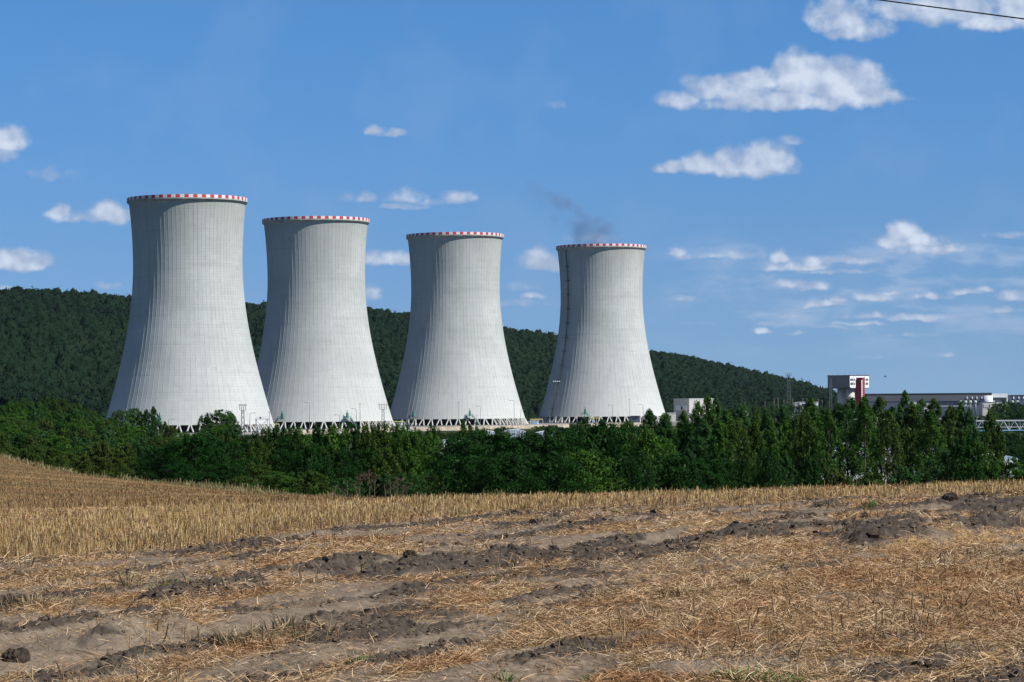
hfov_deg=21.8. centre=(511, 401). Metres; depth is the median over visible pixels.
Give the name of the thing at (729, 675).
grass tuft
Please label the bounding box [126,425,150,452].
round tree
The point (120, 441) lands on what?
round tree
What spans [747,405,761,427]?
bushy tree
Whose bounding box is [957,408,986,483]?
poplar tree
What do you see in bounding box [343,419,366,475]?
bushy tree
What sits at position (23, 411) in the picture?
round tree
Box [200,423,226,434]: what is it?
round tree
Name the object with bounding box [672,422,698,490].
round tree
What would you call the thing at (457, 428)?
retaining wall
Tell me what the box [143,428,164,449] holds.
shrub
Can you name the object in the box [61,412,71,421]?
round tree
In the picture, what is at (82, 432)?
shrub
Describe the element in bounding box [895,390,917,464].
poplar tree
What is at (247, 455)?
bushy tree
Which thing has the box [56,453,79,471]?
shrub
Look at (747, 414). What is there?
bushy tree
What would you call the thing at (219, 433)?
bushy tree
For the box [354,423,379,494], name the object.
bushy tree
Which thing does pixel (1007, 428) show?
truss bridge
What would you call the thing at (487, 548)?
stalks
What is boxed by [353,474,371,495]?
dead weed
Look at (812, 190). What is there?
sky
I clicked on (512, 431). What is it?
white hall
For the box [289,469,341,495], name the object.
shrub
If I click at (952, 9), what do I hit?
power line
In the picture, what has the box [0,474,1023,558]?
stubble
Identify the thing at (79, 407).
poplar tree
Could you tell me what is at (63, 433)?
shrub
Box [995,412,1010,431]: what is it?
round tree
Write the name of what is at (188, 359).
cooling tower
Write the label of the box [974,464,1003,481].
shrub
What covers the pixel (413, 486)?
shrub
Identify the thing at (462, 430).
poplar tree
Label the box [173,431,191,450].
round tree
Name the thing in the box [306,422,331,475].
bushy tree
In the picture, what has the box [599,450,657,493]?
broad tree
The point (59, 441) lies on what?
round tree
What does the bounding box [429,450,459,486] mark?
broad tree
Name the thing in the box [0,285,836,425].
forest
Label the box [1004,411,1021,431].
broad tree
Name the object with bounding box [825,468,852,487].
shrub
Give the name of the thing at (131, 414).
round tree
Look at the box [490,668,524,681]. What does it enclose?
grass tuft
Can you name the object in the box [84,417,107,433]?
round tree
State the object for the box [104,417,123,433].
poplar tree
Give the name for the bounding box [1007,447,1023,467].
round tree
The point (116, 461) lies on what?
shrub
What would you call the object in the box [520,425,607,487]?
broad tree
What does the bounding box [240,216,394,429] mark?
cooling tower
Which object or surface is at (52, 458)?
shrub
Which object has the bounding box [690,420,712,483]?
poplar tree
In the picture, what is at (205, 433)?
round tree
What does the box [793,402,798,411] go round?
annex building
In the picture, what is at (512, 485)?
broad tree
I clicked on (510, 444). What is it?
broad tree
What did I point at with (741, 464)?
bushy tree
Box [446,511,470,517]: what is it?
grass tuft
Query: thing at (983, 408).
annex building
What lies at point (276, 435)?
poplar tree
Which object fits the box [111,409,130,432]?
round tree
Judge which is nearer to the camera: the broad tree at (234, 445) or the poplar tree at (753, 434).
the broad tree at (234, 445)
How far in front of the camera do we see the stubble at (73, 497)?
90.66 m
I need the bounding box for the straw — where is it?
[0,478,1023,681]
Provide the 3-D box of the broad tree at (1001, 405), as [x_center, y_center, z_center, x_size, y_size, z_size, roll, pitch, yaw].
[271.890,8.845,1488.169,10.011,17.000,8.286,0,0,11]
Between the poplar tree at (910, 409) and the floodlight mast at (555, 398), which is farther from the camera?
the floodlight mast at (555, 398)
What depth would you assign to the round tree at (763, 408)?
1519.29 m
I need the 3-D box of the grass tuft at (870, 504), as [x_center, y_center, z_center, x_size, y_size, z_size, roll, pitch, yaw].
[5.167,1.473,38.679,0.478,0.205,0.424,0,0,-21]
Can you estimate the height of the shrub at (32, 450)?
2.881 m
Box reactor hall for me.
[1008,395,1023,410]
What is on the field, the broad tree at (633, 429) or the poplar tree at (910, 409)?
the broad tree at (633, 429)
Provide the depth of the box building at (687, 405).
1905.99 m
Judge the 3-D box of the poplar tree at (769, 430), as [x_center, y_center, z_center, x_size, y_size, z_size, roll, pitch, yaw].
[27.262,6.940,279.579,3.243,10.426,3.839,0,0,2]
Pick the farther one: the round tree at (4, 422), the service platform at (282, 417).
the service platform at (282, 417)
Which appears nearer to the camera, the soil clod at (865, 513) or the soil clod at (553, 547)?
the soil clod at (553, 547)
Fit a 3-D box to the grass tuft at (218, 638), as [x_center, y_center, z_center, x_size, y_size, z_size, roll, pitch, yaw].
[-2.131,1.770,20.014,0.469,0.191,0.492,0,0,-35]
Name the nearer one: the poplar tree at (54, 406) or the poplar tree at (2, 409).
the poplar tree at (2, 409)
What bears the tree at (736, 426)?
on the ground at (526, 430)
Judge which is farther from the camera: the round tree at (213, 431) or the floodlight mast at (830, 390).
the floodlight mast at (830, 390)
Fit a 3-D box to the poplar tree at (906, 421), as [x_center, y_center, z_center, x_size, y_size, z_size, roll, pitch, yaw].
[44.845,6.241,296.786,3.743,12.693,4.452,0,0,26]
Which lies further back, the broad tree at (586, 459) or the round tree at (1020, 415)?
the round tree at (1020, 415)
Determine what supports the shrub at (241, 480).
on the field
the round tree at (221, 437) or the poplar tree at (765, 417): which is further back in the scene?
the round tree at (221, 437)
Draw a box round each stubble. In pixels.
[0,457,564,509]
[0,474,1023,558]
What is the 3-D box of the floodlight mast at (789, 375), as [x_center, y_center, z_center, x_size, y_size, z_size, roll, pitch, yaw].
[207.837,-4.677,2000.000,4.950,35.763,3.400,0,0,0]
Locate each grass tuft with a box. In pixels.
[0,590,80,610]
[104,563,145,586]
[146,575,192,588]
[187,623,323,654]
[197,624,260,647]
[253,610,324,629]
[328,651,389,669]
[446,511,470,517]
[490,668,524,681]
[570,672,605,681]
[600,508,633,512]
[648,583,716,599]
[687,661,782,681]
[734,572,764,586]
[747,672,826,681]
[772,573,844,592]
[854,498,884,509]
[941,565,1023,578]
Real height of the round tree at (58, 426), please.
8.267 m
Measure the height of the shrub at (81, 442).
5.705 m
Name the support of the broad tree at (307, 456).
on the field
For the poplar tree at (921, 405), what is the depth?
309.43 m
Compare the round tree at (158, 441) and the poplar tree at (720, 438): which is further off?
the round tree at (158, 441)
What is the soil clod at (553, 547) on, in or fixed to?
on the field
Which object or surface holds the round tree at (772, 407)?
on the ground at (526, 430)
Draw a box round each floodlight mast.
[238,404,246,434]
[553,381,559,423]
[785,372,791,407]
[827,374,833,410]
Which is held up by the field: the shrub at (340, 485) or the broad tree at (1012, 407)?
the shrub at (340, 485)
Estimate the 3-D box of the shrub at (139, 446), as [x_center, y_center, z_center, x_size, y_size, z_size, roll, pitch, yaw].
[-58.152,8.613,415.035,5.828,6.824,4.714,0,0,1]
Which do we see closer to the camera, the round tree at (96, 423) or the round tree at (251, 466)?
the round tree at (251, 466)
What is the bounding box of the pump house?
[667,413,675,420]
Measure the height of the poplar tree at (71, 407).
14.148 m
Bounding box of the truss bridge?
[974,420,1023,433]
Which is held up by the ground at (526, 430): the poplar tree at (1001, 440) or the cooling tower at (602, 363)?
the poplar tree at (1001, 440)
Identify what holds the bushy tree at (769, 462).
on the ground at (526, 430)
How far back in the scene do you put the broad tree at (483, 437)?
227.36 m
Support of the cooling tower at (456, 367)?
on the yard at (673, 423)
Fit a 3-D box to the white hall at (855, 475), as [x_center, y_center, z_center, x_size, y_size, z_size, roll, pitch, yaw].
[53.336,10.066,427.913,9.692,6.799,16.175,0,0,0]
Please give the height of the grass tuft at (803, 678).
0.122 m
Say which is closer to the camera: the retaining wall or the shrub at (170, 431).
the shrub at (170, 431)
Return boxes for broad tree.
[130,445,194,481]
[160,434,234,482]
[204,439,259,479]
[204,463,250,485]
[264,448,306,493]
[282,442,333,493]
[320,447,362,496]
[342,447,386,497]
[419,454,501,495]
[421,433,501,493]
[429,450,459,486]
[465,428,531,492]
[469,451,540,494]
[481,430,551,492]
[507,451,595,494]
[515,432,579,492]
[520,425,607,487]
[551,449,630,493]
[556,419,636,491]
[596,421,659,489]
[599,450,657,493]
[613,427,688,492]
[639,453,711,491]
[680,457,740,491]
[972,415,982,430]
[979,414,1003,432]
[992,403,1004,417]
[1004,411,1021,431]
[1005,401,1018,417]
[1012,401,1021,412]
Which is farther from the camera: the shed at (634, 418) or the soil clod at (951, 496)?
the shed at (634, 418)
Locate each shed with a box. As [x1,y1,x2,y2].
[630,416,639,421]
[939,406,968,417]
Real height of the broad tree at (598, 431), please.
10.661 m
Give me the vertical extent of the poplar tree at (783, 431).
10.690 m
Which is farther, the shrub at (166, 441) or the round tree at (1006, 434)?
the round tree at (1006, 434)
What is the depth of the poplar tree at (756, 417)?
301.66 m
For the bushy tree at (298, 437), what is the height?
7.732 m
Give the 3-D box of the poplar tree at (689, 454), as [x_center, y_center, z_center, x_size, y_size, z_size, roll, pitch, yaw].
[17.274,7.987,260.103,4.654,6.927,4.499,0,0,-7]
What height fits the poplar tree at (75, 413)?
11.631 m
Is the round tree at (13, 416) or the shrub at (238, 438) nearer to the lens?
the shrub at (238, 438)
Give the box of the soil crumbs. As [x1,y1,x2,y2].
[0,491,1023,681]
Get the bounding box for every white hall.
[504,429,525,438]
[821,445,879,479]
[993,455,1017,476]
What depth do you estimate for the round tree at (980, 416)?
1265.67 m
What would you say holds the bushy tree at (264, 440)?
on the field
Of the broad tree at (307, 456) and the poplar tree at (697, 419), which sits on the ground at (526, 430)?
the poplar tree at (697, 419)
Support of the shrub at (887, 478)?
on the ground at (526, 430)
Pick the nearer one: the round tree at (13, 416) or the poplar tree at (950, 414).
the poplar tree at (950, 414)
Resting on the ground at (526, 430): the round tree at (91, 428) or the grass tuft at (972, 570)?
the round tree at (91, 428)
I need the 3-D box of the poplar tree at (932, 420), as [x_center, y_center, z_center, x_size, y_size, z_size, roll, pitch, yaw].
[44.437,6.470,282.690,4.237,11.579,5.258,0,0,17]
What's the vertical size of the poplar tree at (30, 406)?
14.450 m
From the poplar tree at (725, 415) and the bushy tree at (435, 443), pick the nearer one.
the bushy tree at (435, 443)
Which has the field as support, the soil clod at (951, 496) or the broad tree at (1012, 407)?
the soil clod at (951, 496)
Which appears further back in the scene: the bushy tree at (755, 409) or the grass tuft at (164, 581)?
the bushy tree at (755, 409)
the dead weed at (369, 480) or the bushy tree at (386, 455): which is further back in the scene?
the bushy tree at (386, 455)
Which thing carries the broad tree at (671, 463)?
on the field
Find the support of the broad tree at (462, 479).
on the field
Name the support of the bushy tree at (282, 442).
on the field
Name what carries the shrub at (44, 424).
on the ground at (526, 430)
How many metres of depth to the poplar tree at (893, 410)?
297.84 m
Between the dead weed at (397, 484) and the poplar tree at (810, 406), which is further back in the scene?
the poplar tree at (810, 406)
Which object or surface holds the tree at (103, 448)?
on the ground at (526, 430)
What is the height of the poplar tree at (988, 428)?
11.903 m
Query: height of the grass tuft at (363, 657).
0.150 m
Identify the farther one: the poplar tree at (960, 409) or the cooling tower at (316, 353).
the cooling tower at (316, 353)
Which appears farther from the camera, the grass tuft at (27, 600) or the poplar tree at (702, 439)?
the poplar tree at (702, 439)
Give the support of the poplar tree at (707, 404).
on the ground at (526, 430)
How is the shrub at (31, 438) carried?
on the ground at (526, 430)
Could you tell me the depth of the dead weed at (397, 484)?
52.16 m
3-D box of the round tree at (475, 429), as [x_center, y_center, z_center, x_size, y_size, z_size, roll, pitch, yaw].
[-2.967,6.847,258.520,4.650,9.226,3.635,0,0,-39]
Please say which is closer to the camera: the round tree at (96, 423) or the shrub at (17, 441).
the shrub at (17, 441)
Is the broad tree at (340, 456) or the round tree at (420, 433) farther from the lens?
the round tree at (420, 433)
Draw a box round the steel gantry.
[255,417,267,432]
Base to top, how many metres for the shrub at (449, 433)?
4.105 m
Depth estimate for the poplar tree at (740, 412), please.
312.71 m
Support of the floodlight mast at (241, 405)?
on the ground at (526, 430)
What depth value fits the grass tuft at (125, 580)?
26.88 m
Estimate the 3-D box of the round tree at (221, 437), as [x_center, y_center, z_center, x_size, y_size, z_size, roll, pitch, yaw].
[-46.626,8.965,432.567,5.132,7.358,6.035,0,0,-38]
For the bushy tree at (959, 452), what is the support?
on the ground at (526, 430)
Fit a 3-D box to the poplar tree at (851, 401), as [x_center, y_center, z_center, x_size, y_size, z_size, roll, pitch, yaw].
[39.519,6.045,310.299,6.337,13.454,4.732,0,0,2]
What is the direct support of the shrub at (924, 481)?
on the ground at (526, 430)
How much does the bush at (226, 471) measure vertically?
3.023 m
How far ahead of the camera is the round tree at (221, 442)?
414.65 m
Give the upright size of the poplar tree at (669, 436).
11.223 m
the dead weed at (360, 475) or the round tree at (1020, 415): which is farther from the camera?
the round tree at (1020, 415)
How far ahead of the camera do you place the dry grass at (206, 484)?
184.07 m
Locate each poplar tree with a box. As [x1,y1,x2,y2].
[0,405,10,418]
[6,402,25,423]
[25,401,40,415]
[30,401,43,415]
[36,411,54,433]
[40,396,51,417]
[49,396,63,422]
[49,413,63,431]
[58,397,69,416]
[63,408,88,432]
[65,402,76,413]
[75,403,84,410]
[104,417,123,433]
[145,406,162,434]
[220,429,234,462]
[225,413,242,438]
[271,426,279,449]
[285,425,295,451]
[459,418,466,452]
[465,424,473,443]
[575,416,593,443]
[634,424,658,451]
[638,408,657,433]
[654,413,680,480]
[659,412,677,450]
[673,408,688,449]
[678,400,713,457]
[680,448,706,488]
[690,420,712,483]
[698,395,716,440]
[698,419,743,487]
[709,395,724,455]
[717,409,747,487]
[730,403,754,480]
[737,419,768,488]
[740,414,762,472]
[754,409,776,463]
[757,419,785,487]
[764,418,804,483]
[772,454,803,487]
[774,405,798,459]
[793,397,830,486]
[810,409,845,485]
[812,408,836,479]
[824,403,859,477]
[830,397,871,477]
[833,402,862,476]
[843,395,881,476]
[850,408,881,476]
[862,396,899,478]
[868,409,905,477]
[874,406,909,476]
[888,403,930,475]
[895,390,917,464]
[895,401,928,475]
[907,398,930,474]
[910,408,947,480]
[920,398,950,481]
[930,405,967,474]
[945,400,972,478]
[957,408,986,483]
[979,409,1005,472]
[986,423,1008,476]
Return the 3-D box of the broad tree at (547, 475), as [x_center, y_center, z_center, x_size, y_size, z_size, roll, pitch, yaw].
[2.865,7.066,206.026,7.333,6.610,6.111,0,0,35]
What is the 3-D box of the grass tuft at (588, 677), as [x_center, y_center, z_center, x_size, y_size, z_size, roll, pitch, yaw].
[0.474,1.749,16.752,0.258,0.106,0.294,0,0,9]
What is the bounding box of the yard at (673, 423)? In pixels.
[176,416,981,435]
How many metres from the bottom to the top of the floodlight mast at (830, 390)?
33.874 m
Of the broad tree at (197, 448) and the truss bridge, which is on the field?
the broad tree at (197, 448)
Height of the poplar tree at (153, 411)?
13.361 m
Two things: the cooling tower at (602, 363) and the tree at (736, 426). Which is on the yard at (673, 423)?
the cooling tower at (602, 363)
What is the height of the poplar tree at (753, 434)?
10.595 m
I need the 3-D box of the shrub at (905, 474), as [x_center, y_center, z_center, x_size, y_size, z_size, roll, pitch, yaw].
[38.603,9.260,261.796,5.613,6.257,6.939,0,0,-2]
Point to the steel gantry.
(256, 421)
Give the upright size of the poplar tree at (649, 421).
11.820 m
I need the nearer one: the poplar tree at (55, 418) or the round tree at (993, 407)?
the poplar tree at (55, 418)
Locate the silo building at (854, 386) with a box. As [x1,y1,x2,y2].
[827,372,868,418]
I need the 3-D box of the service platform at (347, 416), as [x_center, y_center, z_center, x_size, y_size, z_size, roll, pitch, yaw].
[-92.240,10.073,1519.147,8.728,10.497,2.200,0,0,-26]
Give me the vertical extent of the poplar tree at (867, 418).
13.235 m
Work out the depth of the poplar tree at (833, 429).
281.76 m
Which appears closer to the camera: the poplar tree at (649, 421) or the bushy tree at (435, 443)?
the bushy tree at (435, 443)
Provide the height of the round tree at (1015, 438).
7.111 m
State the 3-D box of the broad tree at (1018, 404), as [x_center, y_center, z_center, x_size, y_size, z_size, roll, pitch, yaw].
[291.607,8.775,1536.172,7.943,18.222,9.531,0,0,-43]
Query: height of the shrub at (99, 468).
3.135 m
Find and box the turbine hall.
[865,393,1007,415]
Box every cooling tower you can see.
[106,194,277,435]
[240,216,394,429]
[390,232,527,425]
[537,243,664,422]
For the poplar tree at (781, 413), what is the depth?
309.35 m
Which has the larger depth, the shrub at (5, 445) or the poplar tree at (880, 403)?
the shrub at (5, 445)
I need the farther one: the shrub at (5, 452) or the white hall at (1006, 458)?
the white hall at (1006, 458)
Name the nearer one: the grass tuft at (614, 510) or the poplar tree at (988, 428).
the grass tuft at (614, 510)
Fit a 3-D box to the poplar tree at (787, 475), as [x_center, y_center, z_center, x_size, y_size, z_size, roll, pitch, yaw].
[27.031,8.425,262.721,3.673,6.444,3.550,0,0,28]
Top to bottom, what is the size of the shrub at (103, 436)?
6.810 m
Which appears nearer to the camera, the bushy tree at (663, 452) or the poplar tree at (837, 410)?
the bushy tree at (663, 452)
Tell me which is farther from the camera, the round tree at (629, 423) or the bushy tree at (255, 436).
the round tree at (629, 423)
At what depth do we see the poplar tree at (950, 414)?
292.46 m
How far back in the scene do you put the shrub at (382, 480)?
204.18 m
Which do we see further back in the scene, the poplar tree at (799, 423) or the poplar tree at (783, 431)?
the poplar tree at (783, 431)
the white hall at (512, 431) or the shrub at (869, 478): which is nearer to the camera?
the shrub at (869, 478)
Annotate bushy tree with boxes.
[111,422,134,448]
[132,409,156,437]
[194,412,217,434]
[216,427,242,444]
[237,431,270,469]
[239,448,281,488]
[241,439,271,488]
[254,426,287,469]
[264,425,300,486]
[286,424,317,488]
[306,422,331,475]
[315,422,355,486]
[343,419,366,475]
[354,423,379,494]
[366,420,402,471]
[366,446,413,496]
[381,422,418,471]
[391,427,433,496]
[392,448,431,494]
[413,431,442,471]
[440,432,464,465]
[658,447,686,489]
[695,448,733,489]
[727,457,758,489]
[736,405,752,428]
[746,448,784,488]
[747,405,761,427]
[772,404,792,429]
[791,405,805,418]
[793,454,823,488]
[816,406,836,421]
[944,432,985,482]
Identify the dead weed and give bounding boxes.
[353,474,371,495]
[362,469,379,496]
[388,477,412,495]
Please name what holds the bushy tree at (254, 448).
on the field
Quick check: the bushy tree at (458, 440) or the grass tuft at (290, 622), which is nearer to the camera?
the grass tuft at (290, 622)
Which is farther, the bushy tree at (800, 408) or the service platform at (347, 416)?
the service platform at (347, 416)
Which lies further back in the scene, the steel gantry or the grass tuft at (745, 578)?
the steel gantry
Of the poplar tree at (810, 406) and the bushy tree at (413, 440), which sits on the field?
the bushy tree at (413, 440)
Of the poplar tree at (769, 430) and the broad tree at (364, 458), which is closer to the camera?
the broad tree at (364, 458)
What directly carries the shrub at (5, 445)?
on the ground at (526, 430)
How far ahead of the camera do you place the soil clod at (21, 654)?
19.28 m
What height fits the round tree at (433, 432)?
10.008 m
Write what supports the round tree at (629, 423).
on the ground at (526, 430)
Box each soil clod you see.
[1,647,30,663]
[403,549,417,557]
[548,545,560,550]
[631,553,647,559]
[860,512,871,518]
[941,492,960,500]
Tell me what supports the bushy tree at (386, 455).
on the field
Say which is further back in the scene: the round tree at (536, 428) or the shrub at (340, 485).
the round tree at (536, 428)
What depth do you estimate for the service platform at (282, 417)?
1516.97 m
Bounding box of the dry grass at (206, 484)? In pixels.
[0,452,512,498]
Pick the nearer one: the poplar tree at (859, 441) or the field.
the field
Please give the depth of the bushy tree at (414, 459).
226.17 m
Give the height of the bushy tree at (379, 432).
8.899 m
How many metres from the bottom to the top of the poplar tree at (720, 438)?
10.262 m
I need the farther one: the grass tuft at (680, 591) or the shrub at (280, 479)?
the shrub at (280, 479)
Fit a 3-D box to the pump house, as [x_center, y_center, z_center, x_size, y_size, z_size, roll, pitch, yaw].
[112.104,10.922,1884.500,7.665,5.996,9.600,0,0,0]
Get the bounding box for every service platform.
[273,411,284,422]
[343,410,355,424]
[405,409,415,424]
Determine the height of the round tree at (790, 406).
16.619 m
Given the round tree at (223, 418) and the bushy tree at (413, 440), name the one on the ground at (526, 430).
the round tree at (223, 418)
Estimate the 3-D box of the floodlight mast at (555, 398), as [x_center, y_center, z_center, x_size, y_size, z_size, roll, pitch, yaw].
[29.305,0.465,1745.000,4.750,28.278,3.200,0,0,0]
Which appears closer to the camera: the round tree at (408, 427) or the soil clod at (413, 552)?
the soil clod at (413, 552)
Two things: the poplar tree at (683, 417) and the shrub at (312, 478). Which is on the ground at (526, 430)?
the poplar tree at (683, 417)
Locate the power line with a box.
[879,0,1023,19]
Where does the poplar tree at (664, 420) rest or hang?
on the ground at (526, 430)
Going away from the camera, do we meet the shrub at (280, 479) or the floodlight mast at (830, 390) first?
the shrub at (280, 479)
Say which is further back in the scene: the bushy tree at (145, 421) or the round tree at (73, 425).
the bushy tree at (145, 421)
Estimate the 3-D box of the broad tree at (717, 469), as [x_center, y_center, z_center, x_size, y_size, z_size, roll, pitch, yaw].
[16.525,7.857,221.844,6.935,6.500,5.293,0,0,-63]
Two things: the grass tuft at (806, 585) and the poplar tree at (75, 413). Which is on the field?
the grass tuft at (806, 585)
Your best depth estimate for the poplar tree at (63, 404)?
847.87 m
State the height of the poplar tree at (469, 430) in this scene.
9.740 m
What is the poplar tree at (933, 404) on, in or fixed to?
on the ground at (526, 430)
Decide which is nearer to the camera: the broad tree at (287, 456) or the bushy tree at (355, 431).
the broad tree at (287, 456)
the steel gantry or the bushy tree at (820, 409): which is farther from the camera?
the bushy tree at (820, 409)
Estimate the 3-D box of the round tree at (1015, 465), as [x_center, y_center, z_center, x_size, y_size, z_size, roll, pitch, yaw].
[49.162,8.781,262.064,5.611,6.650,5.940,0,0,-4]
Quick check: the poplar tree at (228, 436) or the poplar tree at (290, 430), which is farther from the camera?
the poplar tree at (290, 430)
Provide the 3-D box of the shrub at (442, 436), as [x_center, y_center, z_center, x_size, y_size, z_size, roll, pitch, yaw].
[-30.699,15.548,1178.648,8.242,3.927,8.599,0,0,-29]
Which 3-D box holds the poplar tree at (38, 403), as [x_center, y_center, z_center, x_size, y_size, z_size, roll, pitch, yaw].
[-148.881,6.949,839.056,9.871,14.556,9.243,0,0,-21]
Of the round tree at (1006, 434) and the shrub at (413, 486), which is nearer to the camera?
the shrub at (413, 486)
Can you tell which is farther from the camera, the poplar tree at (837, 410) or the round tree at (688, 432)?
the poplar tree at (837, 410)
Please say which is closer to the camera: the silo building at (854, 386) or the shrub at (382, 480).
the shrub at (382, 480)
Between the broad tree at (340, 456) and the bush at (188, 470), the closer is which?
the bush at (188, 470)
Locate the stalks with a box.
[0,479,1023,681]
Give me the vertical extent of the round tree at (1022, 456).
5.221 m
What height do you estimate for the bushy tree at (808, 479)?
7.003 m
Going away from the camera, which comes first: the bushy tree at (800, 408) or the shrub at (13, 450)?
the shrub at (13, 450)
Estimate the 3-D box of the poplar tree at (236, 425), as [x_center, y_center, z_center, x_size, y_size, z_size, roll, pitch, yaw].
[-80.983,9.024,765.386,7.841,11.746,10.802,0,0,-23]
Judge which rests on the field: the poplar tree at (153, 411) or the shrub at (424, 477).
the shrub at (424, 477)
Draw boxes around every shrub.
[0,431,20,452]
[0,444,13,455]
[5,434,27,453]
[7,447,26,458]
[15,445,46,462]
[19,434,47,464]
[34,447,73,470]
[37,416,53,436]
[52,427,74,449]
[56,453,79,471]
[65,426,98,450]
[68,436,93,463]
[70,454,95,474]
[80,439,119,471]
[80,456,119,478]
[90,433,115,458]
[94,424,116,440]
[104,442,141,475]
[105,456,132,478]
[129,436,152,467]
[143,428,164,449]
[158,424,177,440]
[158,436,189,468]
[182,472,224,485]
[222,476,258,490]
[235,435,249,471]
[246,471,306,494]
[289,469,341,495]
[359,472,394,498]
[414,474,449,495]
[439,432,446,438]
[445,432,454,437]
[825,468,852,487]
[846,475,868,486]
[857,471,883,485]
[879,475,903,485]
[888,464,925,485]
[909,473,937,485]
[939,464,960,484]
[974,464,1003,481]
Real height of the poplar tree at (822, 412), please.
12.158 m
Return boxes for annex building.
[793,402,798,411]
[979,402,995,416]
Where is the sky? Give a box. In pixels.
[0,0,1023,394]
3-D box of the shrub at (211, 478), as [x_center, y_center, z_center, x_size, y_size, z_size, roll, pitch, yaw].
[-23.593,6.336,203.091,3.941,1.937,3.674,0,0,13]
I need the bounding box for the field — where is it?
[0,458,1023,681]
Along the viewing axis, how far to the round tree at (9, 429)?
425.50 m
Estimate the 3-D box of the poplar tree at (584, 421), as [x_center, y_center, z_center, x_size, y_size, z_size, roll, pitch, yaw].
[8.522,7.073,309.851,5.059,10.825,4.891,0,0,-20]
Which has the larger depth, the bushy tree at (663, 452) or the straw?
the bushy tree at (663, 452)
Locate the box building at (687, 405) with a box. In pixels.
[674,398,716,420]
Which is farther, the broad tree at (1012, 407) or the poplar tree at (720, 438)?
the broad tree at (1012, 407)
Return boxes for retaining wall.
[266,422,643,433]
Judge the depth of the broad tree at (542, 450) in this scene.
229.30 m
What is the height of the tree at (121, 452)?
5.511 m
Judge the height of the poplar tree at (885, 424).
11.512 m
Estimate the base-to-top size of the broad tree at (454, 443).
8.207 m
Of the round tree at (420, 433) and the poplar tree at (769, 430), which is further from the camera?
the round tree at (420, 433)
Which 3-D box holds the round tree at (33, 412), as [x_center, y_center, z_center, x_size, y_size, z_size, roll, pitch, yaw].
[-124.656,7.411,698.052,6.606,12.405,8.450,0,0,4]
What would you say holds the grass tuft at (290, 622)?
on the field
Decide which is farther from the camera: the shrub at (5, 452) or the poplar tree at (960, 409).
the poplar tree at (960, 409)
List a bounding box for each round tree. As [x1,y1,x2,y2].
[0,417,19,435]
[0,425,27,444]
[1,413,19,427]
[11,425,41,443]
[18,410,35,422]
[26,406,48,433]
[32,430,56,448]
[37,435,82,461]
[53,422,68,433]
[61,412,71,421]
[62,418,89,438]
[82,422,96,436]
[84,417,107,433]
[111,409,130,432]
[112,434,135,458]
[114,408,144,436]
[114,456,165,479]
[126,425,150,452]
[138,435,170,456]
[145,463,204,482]
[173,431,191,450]
[184,430,219,451]
[192,435,224,472]
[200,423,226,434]
[203,409,238,434]
[210,427,224,436]
[216,434,238,459]
[238,462,273,488]
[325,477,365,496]
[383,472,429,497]
[400,424,411,468]
[414,428,423,453]
[426,424,446,446]
[462,425,489,482]
[528,426,543,431]
[618,420,635,450]
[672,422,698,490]
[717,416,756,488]
[757,406,773,421]
[767,403,777,422]
[778,403,798,419]
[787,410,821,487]
[924,447,958,483]
[963,440,1001,482]
[978,415,985,429]
[987,403,999,417]
[989,457,1023,482]
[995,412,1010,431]
[998,399,1010,423]
[1001,432,1020,446]
[1005,432,1023,455]
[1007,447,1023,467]
[1009,410,1023,432]
[1016,404,1023,415]
[1018,447,1023,463]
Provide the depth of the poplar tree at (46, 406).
814.07 m
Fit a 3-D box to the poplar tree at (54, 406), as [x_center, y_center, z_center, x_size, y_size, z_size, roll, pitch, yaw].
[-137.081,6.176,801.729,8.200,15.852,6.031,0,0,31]
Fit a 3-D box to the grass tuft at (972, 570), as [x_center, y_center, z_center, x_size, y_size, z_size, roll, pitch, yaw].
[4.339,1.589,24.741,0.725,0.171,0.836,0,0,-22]
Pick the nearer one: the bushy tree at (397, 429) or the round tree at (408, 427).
the bushy tree at (397, 429)
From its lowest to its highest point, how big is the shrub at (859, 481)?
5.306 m
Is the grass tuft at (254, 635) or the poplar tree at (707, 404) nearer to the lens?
the grass tuft at (254, 635)
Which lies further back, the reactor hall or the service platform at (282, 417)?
the reactor hall
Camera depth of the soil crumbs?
26.06 m
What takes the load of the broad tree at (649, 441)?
on the field
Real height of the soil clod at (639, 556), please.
0.131 m
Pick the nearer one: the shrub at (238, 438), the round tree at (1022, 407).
the shrub at (238, 438)
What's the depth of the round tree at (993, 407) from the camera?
1486.23 m
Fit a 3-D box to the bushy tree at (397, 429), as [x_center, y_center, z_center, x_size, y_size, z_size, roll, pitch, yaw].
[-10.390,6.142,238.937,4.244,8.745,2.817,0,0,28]
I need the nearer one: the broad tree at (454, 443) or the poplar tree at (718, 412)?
the broad tree at (454, 443)
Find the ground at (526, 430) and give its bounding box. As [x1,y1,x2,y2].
[96,423,1023,487]
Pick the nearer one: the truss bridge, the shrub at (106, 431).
the shrub at (106, 431)
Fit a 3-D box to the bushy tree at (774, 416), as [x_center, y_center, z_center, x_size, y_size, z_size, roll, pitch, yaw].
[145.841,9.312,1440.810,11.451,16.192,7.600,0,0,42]
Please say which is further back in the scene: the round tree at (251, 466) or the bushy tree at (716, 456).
the bushy tree at (716, 456)

